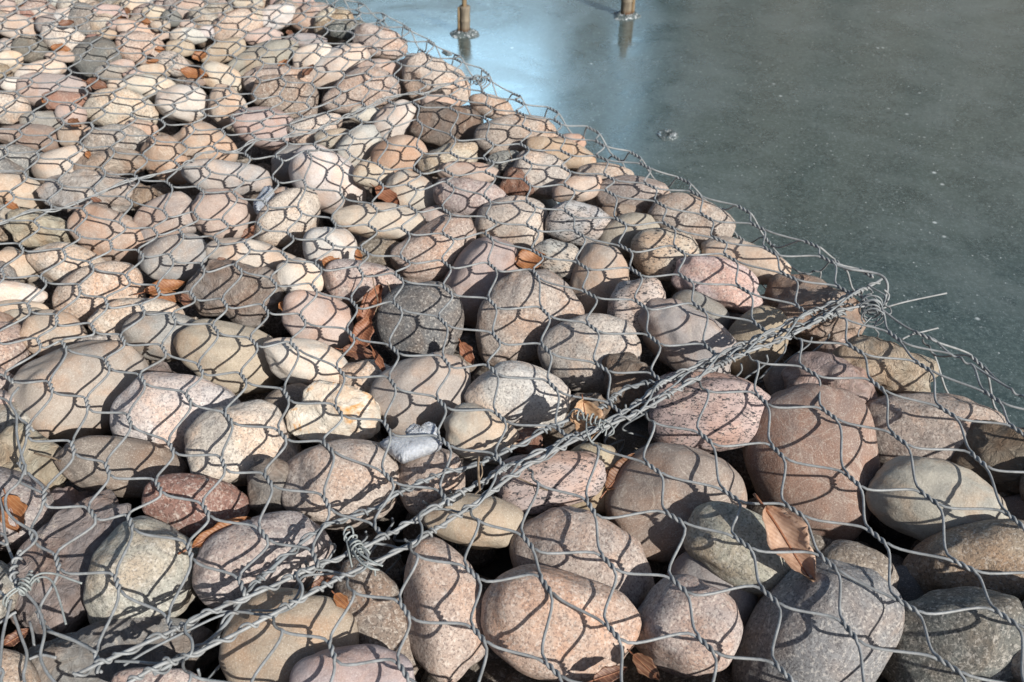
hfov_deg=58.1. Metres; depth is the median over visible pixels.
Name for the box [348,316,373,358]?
dry leaf
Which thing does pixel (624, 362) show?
cobble stone
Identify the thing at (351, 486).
cobble stone
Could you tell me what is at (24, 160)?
cobble stone
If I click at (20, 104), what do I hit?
cobble stone
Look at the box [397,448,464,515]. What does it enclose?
cobble stone
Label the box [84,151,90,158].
dry leaf
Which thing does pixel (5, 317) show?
cobble stone
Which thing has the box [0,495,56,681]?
side net
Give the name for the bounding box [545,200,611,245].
cobble stone
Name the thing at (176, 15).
cobble stone
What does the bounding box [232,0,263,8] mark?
cobble stone
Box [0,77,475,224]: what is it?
lacing wire
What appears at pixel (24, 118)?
cobble stone
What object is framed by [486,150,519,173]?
cobble stone
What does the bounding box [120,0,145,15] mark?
cobble stone
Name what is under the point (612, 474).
dry leaf
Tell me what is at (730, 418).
cobble stone
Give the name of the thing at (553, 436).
cobble stone
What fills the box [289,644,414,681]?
cobble stone
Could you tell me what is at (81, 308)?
cobble stone
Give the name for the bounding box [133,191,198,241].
cobble stone
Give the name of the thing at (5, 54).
cobble stone
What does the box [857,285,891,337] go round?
wire knot
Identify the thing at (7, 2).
cobble stone
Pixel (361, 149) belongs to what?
cobble stone
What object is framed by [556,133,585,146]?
cobble stone
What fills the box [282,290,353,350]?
cobble stone
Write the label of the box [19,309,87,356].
cobble stone
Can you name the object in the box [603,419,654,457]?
cobble stone
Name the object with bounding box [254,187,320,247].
cobble stone
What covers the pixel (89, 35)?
cobble stone
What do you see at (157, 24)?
cobble stone
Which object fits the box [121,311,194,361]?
cobble stone
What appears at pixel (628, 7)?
mooring stake
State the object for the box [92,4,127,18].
cobble stone
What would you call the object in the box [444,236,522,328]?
cobble stone
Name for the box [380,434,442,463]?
snow lump
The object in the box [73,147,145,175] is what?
cobble stone
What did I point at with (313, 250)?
cobble stone
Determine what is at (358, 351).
dry leaf
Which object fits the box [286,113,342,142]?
cobble stone
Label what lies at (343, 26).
cobble stone
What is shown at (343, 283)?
cobble stone
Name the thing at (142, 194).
cobble stone
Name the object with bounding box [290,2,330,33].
cobble stone
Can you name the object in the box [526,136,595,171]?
cobble stone
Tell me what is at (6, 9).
cobble stone
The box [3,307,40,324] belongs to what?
cobble stone
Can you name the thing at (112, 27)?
cobble stone
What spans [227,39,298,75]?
cobble stone
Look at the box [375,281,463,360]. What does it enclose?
cobble stone
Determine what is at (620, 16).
ice collar
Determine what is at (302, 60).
cobble stone
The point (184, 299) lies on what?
dry leaf
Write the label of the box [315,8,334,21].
cobble stone
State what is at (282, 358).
cobble stone
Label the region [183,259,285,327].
cobble stone
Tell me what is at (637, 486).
cobble stone
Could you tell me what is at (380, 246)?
cobble stone
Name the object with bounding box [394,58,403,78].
cobble stone
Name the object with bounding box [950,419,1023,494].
cobble stone
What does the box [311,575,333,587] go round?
dry leaf
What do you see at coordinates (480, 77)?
wire knot
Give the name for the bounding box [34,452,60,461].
twig
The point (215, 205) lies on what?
cobble stone
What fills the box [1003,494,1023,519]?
cobble stone
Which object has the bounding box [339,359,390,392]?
cobble stone
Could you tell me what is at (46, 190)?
cobble stone
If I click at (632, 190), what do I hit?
cobble stone
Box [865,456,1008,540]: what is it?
cobble stone
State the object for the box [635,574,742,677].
cobble stone
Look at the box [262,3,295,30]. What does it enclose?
cobble stone
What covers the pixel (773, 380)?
cobble stone
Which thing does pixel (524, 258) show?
dry leaf
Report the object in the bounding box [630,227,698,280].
cobble stone
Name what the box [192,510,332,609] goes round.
cobble stone
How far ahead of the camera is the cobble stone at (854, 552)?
1.07 m
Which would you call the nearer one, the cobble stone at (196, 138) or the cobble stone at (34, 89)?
the cobble stone at (196, 138)
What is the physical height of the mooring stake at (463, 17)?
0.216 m
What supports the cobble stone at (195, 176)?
on the cobble bed
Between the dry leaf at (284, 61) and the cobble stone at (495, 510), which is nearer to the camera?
the cobble stone at (495, 510)
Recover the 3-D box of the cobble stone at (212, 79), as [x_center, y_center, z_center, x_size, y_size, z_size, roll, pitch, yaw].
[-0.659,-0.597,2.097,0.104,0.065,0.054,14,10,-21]
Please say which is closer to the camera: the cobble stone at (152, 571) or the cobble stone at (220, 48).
the cobble stone at (152, 571)
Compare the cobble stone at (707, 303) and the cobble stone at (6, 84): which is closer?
the cobble stone at (707, 303)
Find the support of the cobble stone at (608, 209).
on the cobble bed
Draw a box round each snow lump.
[253,185,274,214]
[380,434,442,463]
[405,422,439,434]
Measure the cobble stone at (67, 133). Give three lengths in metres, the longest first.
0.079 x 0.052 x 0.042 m
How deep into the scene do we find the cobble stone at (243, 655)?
0.97 m
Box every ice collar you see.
[450,28,479,37]
[613,11,640,20]
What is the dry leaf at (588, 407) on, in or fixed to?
on the wire netting at (150, 638)
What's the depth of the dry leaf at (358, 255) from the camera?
1.52 m
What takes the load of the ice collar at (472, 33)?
on the pond ice
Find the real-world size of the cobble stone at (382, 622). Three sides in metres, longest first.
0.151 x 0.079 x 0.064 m
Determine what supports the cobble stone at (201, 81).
on the cobble bed
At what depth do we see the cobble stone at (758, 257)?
1.53 m
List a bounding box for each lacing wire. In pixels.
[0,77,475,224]
[114,288,873,666]
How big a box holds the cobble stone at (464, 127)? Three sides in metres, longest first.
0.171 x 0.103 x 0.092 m
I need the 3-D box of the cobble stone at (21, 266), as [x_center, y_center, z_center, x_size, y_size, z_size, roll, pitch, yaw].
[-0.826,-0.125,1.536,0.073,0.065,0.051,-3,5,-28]
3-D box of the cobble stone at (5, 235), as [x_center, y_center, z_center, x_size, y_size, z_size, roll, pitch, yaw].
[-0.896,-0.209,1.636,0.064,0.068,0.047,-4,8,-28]
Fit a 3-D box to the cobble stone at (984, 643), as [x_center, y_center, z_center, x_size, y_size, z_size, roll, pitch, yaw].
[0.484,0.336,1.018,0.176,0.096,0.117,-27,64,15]
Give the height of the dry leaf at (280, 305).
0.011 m
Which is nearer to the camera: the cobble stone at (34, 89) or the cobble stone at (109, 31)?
the cobble stone at (34, 89)
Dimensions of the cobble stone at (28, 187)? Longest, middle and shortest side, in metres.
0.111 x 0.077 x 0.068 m
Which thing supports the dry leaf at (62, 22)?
on the cobble stone at (57, 32)
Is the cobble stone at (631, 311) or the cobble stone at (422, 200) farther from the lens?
the cobble stone at (422, 200)
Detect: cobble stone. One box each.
[0,0,15,7]
[0,7,15,12]
[0,13,37,39]
[0,38,12,49]
[0,50,23,72]
[0,76,18,90]
[0,92,31,126]
[0,124,61,152]
[0,144,42,175]
[0,173,46,208]
[0,204,19,241]
[0,246,39,283]
[0,280,47,302]
[0,299,48,311]
[0,312,38,362]
[0,423,66,490]
[3,208,79,248]
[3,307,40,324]
[7,489,130,641]
[8,340,148,443]
[11,35,48,62]
[14,59,66,76]
[16,72,91,110]
[18,111,61,128]
[19,10,35,20]
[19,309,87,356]
[24,616,219,681]
[26,242,105,286]
[31,145,87,183]
[32,7,48,17]
[35,15,58,32]
[36,169,135,212]
[40,21,85,51]
[42,91,86,111]
[44,51,74,62]
[51,486,96,516]
[52,261,145,326]
[53,7,69,20]
[53,435,187,497]
[54,103,87,125]
[56,124,90,145]
[67,203,147,265]
[71,36,121,78]
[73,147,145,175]
[76,335,120,342]
[82,124,149,151]
[83,88,158,126]
[83,515,198,624]
[85,34,99,38]
[87,298,184,334]
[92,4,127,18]
[93,64,128,80]
[96,29,116,39]
[105,19,120,29]
[106,59,135,69]
[107,80,126,88]
[110,372,240,458]
[111,667,205,681]
[114,19,168,41]
[115,31,164,64]
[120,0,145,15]
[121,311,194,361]
[122,69,144,76]
[123,73,175,101]
[125,119,158,135]
[131,183,157,211]
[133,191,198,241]
[137,63,170,76]
[138,233,208,282]
[140,134,187,183]
[141,6,164,20]
[141,473,249,538]
[147,361,177,373]
[150,20,170,31]
[155,84,208,122]
[156,51,189,77]
[161,9,181,26]
[165,39,194,56]
[169,27,207,44]
[170,0,203,18]
[172,121,237,161]
[173,319,282,394]
[179,19,196,27]
[181,158,271,194]
[183,78,205,86]
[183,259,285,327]
[184,399,300,485]
[191,188,255,239]
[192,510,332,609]
[199,26,214,38]
[200,61,243,92]
[201,37,245,63]
[204,2,233,16]
[205,238,295,269]
[208,84,247,126]
[212,8,262,41]
[219,587,358,681]
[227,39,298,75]
[230,106,292,150]
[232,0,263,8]
[243,65,313,92]
[244,27,283,44]
[247,457,287,514]
[250,74,318,118]
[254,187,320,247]
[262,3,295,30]
[263,337,347,385]
[264,383,307,419]
[269,0,313,5]
[271,144,304,186]
[274,187,288,195]
[276,257,325,293]
[281,438,398,530]
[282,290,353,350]
[284,33,327,46]
[285,380,380,443]
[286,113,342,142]
[288,144,365,213]
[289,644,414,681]
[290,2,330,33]
[292,43,331,67]
[302,227,356,268]
[311,43,370,89]
[314,128,349,148]
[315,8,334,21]
[322,66,400,113]
[323,258,401,303]
[326,20,365,40]
[332,202,425,240]
[333,124,381,167]
[333,557,420,675]
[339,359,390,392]
[348,106,379,123]
[352,23,407,60]
[353,161,394,186]
[354,58,396,75]
[357,238,399,264]
[369,352,470,434]
[370,135,427,173]
[372,99,416,140]
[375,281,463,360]
[386,169,436,210]
[390,212,475,282]
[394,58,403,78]
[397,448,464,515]
[401,52,470,105]
[403,537,489,681]
[409,101,480,148]
[417,142,477,176]
[420,94,461,105]
[420,205,446,222]
[421,492,525,549]
[433,177,506,218]
[436,161,499,182]
[443,403,518,464]
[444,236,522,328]
[460,457,497,492]
[464,360,570,430]
[469,93,515,118]
[474,114,557,155]
[474,195,547,252]
[475,269,584,365]
[480,564,641,681]
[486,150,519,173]
[492,451,606,515]
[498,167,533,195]
[509,506,654,608]
[512,150,570,199]
[513,427,542,453]
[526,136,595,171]
[533,239,580,281]
[538,313,641,394]
[542,392,610,450]
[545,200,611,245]
[552,175,601,201]
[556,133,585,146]
[569,242,628,313]
[569,442,620,514]
[575,162,633,180]
[595,175,669,213]
[598,212,659,258]
[601,203,642,219]
[602,352,655,416]
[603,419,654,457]
[604,442,746,561]
[607,277,665,336]
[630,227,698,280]
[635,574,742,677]
[637,298,738,373]
[648,192,735,248]
[648,371,771,452]
[667,551,758,628]
[671,255,762,313]
[672,289,730,329]
[683,501,791,596]
[700,236,791,284]
[728,305,789,380]
[732,558,904,681]
[742,383,880,540]
[763,363,786,394]
[765,273,865,344]
[781,351,877,403]
[817,539,898,588]
[832,334,938,395]
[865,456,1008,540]
[866,392,1005,466]
[880,586,1023,681]
[895,565,924,601]
[902,519,1023,601]
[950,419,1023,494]
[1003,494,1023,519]
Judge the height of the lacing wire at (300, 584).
0.021 m
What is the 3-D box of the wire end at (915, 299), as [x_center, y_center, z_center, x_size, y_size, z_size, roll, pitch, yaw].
[0.599,-0.061,1.374,0.110,0.009,0.005,-10,41,-12]
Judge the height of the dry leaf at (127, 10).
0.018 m
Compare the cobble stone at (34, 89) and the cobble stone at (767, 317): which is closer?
the cobble stone at (767, 317)
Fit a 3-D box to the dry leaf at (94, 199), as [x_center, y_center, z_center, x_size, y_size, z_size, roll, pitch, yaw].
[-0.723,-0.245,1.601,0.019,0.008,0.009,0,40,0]
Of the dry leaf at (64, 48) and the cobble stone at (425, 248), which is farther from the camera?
the dry leaf at (64, 48)
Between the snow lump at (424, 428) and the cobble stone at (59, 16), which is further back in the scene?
the cobble stone at (59, 16)
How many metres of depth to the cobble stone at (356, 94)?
2.04 m
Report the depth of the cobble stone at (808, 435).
1.20 m
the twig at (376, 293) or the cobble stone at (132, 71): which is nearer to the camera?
the twig at (376, 293)
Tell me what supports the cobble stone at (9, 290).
on the cobble bed
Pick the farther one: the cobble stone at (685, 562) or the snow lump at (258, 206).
the snow lump at (258, 206)
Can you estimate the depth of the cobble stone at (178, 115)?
2.00 m
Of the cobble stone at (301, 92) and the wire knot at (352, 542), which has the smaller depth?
the wire knot at (352, 542)
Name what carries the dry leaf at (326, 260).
on the cobble stone at (343, 283)
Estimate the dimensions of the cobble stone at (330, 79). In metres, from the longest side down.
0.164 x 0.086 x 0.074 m
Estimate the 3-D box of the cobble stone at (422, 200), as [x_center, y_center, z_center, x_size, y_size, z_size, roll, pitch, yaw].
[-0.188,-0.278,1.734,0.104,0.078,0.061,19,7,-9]
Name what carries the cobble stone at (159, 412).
on the cobble bed
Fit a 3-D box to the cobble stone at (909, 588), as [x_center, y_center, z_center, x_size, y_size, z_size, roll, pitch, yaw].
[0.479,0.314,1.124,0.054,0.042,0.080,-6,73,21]
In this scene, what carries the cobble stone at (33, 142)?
on the cobble bed
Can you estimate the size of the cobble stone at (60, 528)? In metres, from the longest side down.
0.189 x 0.114 x 0.099 m
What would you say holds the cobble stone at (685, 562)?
on the cobble bed
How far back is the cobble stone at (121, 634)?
1.01 m
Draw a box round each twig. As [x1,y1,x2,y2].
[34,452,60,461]
[372,274,391,311]
[475,456,482,494]
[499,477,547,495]
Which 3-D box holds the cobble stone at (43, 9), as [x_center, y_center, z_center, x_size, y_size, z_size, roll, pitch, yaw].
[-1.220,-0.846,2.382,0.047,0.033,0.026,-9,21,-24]
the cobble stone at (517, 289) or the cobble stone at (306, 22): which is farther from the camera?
the cobble stone at (306, 22)
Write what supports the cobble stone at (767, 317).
on the cobble bed
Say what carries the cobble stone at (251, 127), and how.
on the cobble bed
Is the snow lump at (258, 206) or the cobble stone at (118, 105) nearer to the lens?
the snow lump at (258, 206)
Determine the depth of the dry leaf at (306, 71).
2.08 m
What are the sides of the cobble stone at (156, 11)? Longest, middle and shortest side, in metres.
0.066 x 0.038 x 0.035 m
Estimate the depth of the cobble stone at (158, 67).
2.10 m
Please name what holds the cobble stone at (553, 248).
on the cobble bed
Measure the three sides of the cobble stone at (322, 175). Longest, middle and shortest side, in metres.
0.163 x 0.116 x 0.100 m
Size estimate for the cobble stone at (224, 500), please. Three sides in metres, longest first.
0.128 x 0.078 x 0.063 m
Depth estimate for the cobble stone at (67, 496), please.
1.17 m
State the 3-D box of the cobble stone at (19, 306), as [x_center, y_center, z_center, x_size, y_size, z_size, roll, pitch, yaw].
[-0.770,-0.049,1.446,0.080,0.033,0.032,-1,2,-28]
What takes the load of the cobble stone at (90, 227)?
on the cobble bed
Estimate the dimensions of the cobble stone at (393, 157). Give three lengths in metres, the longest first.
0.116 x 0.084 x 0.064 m
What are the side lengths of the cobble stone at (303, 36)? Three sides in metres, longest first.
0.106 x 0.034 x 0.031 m
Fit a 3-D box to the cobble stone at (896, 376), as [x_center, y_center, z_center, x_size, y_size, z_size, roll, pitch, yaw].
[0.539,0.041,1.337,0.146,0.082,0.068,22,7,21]
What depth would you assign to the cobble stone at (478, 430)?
1.20 m
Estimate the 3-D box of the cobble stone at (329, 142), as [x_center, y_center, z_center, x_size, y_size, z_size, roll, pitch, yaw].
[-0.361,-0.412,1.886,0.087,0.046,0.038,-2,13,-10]
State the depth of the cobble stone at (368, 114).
1.95 m
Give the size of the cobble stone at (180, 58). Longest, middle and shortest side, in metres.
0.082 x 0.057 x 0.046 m
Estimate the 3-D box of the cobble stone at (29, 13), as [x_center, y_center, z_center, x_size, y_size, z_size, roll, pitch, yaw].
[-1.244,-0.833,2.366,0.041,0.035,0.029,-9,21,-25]
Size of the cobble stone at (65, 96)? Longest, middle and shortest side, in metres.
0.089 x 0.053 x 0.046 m
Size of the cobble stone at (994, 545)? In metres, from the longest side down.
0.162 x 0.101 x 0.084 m
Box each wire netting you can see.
[0,0,889,681]
[127,299,1023,681]
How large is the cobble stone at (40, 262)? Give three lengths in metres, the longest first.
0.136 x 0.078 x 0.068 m
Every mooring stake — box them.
[457,0,469,32]
[620,0,634,15]
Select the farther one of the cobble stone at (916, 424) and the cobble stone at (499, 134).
the cobble stone at (499, 134)
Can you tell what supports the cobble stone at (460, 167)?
on the cobble bed
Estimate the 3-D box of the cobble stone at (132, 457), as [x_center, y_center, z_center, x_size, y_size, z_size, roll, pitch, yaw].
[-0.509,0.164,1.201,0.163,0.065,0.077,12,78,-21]
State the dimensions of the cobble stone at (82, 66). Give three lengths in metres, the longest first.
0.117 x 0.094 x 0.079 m
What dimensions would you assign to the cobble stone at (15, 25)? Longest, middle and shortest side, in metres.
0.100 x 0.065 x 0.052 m
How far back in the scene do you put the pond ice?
2.41 m
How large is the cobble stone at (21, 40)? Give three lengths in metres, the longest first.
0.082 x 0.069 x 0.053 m
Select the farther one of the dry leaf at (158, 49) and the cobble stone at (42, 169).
the dry leaf at (158, 49)
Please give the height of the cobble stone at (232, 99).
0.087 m
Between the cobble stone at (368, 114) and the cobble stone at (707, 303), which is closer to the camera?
the cobble stone at (707, 303)
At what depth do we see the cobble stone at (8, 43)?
2.21 m
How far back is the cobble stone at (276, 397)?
1.30 m
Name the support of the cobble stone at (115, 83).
on the cobble bed
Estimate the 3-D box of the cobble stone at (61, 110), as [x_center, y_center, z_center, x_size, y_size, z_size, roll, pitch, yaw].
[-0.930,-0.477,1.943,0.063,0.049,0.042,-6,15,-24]
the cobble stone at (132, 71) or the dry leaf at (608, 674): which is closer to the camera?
the dry leaf at (608, 674)
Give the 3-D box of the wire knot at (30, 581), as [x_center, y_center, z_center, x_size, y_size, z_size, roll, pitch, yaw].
[-0.489,0.268,0.971,0.087,0.024,0.047,13,41,15]
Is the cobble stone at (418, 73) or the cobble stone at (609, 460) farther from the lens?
the cobble stone at (418, 73)
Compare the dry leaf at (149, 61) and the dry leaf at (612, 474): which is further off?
the dry leaf at (149, 61)
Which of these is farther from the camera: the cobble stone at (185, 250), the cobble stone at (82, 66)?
the cobble stone at (82, 66)
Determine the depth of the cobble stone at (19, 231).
1.60 m
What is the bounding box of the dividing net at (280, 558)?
[152,312,846,678]
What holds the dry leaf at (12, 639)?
on the cobble bed
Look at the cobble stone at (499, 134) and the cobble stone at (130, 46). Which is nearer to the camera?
the cobble stone at (499, 134)
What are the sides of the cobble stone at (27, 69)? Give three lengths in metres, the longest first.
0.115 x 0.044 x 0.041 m
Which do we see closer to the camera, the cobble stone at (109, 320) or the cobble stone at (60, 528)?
the cobble stone at (60, 528)
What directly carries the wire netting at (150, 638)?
on the cobble stone at (322, 175)
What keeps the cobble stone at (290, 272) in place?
on the cobble bed
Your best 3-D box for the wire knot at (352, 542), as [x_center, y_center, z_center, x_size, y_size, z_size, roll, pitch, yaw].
[-0.169,0.233,1.010,0.026,0.017,0.070,-27,47,-29]
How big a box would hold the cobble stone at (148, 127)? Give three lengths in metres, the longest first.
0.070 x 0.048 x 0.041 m
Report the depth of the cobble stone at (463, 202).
1.66 m
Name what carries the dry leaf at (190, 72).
on the cobble stone at (201, 81)
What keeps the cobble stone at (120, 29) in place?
on the cobble bed
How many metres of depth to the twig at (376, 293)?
1.41 m
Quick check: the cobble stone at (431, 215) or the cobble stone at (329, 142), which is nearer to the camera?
the cobble stone at (431, 215)
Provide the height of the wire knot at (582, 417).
0.017 m
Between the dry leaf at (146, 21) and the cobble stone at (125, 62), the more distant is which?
the dry leaf at (146, 21)
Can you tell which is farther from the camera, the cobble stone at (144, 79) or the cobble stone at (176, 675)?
the cobble stone at (144, 79)
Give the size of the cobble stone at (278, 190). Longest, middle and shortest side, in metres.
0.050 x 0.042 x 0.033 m
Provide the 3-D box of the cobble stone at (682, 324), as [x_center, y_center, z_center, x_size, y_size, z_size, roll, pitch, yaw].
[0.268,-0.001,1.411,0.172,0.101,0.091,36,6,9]
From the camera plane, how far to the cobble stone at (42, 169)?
1.77 m
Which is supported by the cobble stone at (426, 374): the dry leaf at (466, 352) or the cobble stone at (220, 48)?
the dry leaf at (466, 352)
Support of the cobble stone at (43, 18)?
on the cobble bed
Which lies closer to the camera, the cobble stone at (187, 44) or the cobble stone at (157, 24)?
the cobble stone at (187, 44)
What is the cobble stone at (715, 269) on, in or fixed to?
on the cobble bed
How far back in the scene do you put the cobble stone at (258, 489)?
1.15 m
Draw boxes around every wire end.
[883,292,946,308]
[901,327,938,339]
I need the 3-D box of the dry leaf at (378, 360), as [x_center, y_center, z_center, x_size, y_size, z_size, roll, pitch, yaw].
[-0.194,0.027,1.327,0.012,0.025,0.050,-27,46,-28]
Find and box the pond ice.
[314,0,1023,429]
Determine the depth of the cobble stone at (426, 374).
1.28 m
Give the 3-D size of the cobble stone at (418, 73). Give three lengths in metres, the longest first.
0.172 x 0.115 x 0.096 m
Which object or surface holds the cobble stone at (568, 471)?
on the cobble bed
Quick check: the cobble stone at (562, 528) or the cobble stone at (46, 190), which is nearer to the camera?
the cobble stone at (562, 528)
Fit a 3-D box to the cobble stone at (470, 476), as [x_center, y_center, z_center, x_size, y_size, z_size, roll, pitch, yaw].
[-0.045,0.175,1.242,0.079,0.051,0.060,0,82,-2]
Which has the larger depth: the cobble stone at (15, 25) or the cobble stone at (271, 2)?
the cobble stone at (271, 2)
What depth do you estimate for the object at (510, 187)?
1.72 m
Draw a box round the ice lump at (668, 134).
[657,129,678,140]
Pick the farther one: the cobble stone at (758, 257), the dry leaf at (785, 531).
the cobble stone at (758, 257)
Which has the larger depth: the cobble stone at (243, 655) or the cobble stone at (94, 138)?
the cobble stone at (94, 138)
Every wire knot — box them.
[2,570,81,624]
[343,526,382,575]
[463,75,486,90]
[568,408,614,443]
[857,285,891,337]
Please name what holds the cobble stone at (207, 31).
on the cobble bed
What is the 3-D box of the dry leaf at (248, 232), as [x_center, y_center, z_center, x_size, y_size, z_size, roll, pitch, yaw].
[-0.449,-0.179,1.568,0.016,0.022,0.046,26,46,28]
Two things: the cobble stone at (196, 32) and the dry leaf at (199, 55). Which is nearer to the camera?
the dry leaf at (199, 55)
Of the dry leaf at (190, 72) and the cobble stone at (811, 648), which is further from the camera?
the dry leaf at (190, 72)
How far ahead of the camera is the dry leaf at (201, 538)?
1.07 m
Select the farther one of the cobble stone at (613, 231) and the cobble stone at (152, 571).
the cobble stone at (613, 231)
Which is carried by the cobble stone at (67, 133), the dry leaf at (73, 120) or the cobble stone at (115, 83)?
the dry leaf at (73, 120)
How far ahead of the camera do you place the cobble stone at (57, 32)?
2.26 m
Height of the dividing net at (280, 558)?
0.170 m
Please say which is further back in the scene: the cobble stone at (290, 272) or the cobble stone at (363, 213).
the cobble stone at (363, 213)
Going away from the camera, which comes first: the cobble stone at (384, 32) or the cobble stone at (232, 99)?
the cobble stone at (232, 99)
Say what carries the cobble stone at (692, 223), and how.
on the cobble bed
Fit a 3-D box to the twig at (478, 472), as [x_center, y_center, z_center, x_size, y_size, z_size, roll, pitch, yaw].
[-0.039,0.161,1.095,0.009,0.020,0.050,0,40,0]
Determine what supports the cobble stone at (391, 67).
on the cobble bed
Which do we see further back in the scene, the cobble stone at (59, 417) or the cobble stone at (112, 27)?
the cobble stone at (112, 27)
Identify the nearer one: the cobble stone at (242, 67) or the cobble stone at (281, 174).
the cobble stone at (281, 174)
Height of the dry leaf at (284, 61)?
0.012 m
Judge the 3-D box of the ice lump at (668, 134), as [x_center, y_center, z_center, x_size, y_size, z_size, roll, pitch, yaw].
[0.393,-0.522,2.326,0.055,0.014,0.061,0,40,0]
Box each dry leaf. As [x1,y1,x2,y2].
[0,488,27,532]
[3,628,29,645]
[5,201,18,209]
[50,43,70,51]
[58,19,74,25]
[68,118,80,126]
[82,77,107,88]
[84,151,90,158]
[91,197,101,201]
[124,7,130,15]
[134,279,185,294]
[141,18,150,24]
[146,59,158,63]
[149,290,178,302]
[154,46,164,52]
[173,66,208,78]
[178,293,190,306]
[178,516,250,554]
[192,51,206,60]
[241,225,255,238]
[278,59,287,65]
[278,301,282,310]
[302,64,313,75]
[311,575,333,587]
[319,256,339,267]
[331,590,349,608]
[335,344,372,359]
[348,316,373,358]
[354,249,362,259]
[356,284,382,321]
[369,183,399,204]
[369,344,385,371]
[458,338,473,364]
[515,249,545,269]
[570,394,602,439]
[588,665,627,681]
[599,453,634,499]
[627,648,659,680]
[753,493,815,581]
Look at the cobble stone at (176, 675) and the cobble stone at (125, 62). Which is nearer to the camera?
the cobble stone at (176, 675)
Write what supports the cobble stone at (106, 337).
on the cobble bed
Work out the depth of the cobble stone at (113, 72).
2.09 m
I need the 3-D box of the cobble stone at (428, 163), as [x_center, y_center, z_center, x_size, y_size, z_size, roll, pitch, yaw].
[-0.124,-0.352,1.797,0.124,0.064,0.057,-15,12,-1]
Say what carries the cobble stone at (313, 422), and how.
on the cobble bed
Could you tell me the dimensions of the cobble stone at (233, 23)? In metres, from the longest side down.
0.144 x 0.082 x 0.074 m
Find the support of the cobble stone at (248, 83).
on the cobble bed
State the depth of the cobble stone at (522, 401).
1.26 m
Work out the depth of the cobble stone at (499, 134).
1.86 m
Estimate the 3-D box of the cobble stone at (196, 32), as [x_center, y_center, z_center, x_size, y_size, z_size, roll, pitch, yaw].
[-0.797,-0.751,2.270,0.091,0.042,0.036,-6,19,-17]
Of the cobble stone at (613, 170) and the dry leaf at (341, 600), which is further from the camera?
the cobble stone at (613, 170)
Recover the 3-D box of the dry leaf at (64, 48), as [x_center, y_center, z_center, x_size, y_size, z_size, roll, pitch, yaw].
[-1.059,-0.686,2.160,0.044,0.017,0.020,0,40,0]
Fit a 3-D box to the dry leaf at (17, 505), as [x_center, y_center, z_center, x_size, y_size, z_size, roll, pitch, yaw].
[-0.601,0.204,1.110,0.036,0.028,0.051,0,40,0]
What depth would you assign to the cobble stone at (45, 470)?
1.18 m
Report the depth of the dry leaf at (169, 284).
1.46 m
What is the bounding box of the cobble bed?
[0,0,1023,681]
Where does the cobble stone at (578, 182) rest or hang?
on the cobble bed
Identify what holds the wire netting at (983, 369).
attached to the wire netting at (150, 638)
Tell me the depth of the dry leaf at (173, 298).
1.45 m
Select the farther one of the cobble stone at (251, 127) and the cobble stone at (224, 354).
the cobble stone at (251, 127)
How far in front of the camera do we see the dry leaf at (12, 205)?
1.62 m
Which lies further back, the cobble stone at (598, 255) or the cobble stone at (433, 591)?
the cobble stone at (598, 255)
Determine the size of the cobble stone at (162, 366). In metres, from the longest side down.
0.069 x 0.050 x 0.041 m
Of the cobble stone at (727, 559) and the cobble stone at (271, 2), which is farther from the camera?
the cobble stone at (271, 2)
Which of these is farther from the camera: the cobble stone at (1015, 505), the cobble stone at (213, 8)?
the cobble stone at (213, 8)
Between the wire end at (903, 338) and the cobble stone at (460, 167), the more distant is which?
the cobble stone at (460, 167)
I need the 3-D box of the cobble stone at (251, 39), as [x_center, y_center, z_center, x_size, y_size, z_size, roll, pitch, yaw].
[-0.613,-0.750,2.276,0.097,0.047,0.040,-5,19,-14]
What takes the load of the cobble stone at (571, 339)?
on the cobble bed
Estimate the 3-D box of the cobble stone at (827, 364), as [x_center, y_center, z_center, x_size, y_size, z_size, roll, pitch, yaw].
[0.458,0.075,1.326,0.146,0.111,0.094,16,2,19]
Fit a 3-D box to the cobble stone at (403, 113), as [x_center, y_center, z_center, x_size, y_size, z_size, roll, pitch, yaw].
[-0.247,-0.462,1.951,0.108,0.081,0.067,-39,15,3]
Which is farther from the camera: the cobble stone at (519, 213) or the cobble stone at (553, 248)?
the cobble stone at (519, 213)
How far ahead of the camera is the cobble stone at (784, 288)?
1.44 m
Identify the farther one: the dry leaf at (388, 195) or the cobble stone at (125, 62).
the cobble stone at (125, 62)
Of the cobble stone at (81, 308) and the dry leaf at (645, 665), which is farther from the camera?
the cobble stone at (81, 308)
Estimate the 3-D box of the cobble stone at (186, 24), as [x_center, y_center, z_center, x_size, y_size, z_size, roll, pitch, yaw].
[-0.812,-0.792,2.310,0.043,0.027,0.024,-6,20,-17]
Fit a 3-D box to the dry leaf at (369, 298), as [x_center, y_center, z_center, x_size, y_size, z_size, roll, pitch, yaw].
[-0.221,-0.049,1.422,0.030,0.048,0.089,22,44,24]
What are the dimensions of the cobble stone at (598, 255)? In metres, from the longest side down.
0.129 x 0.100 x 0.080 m

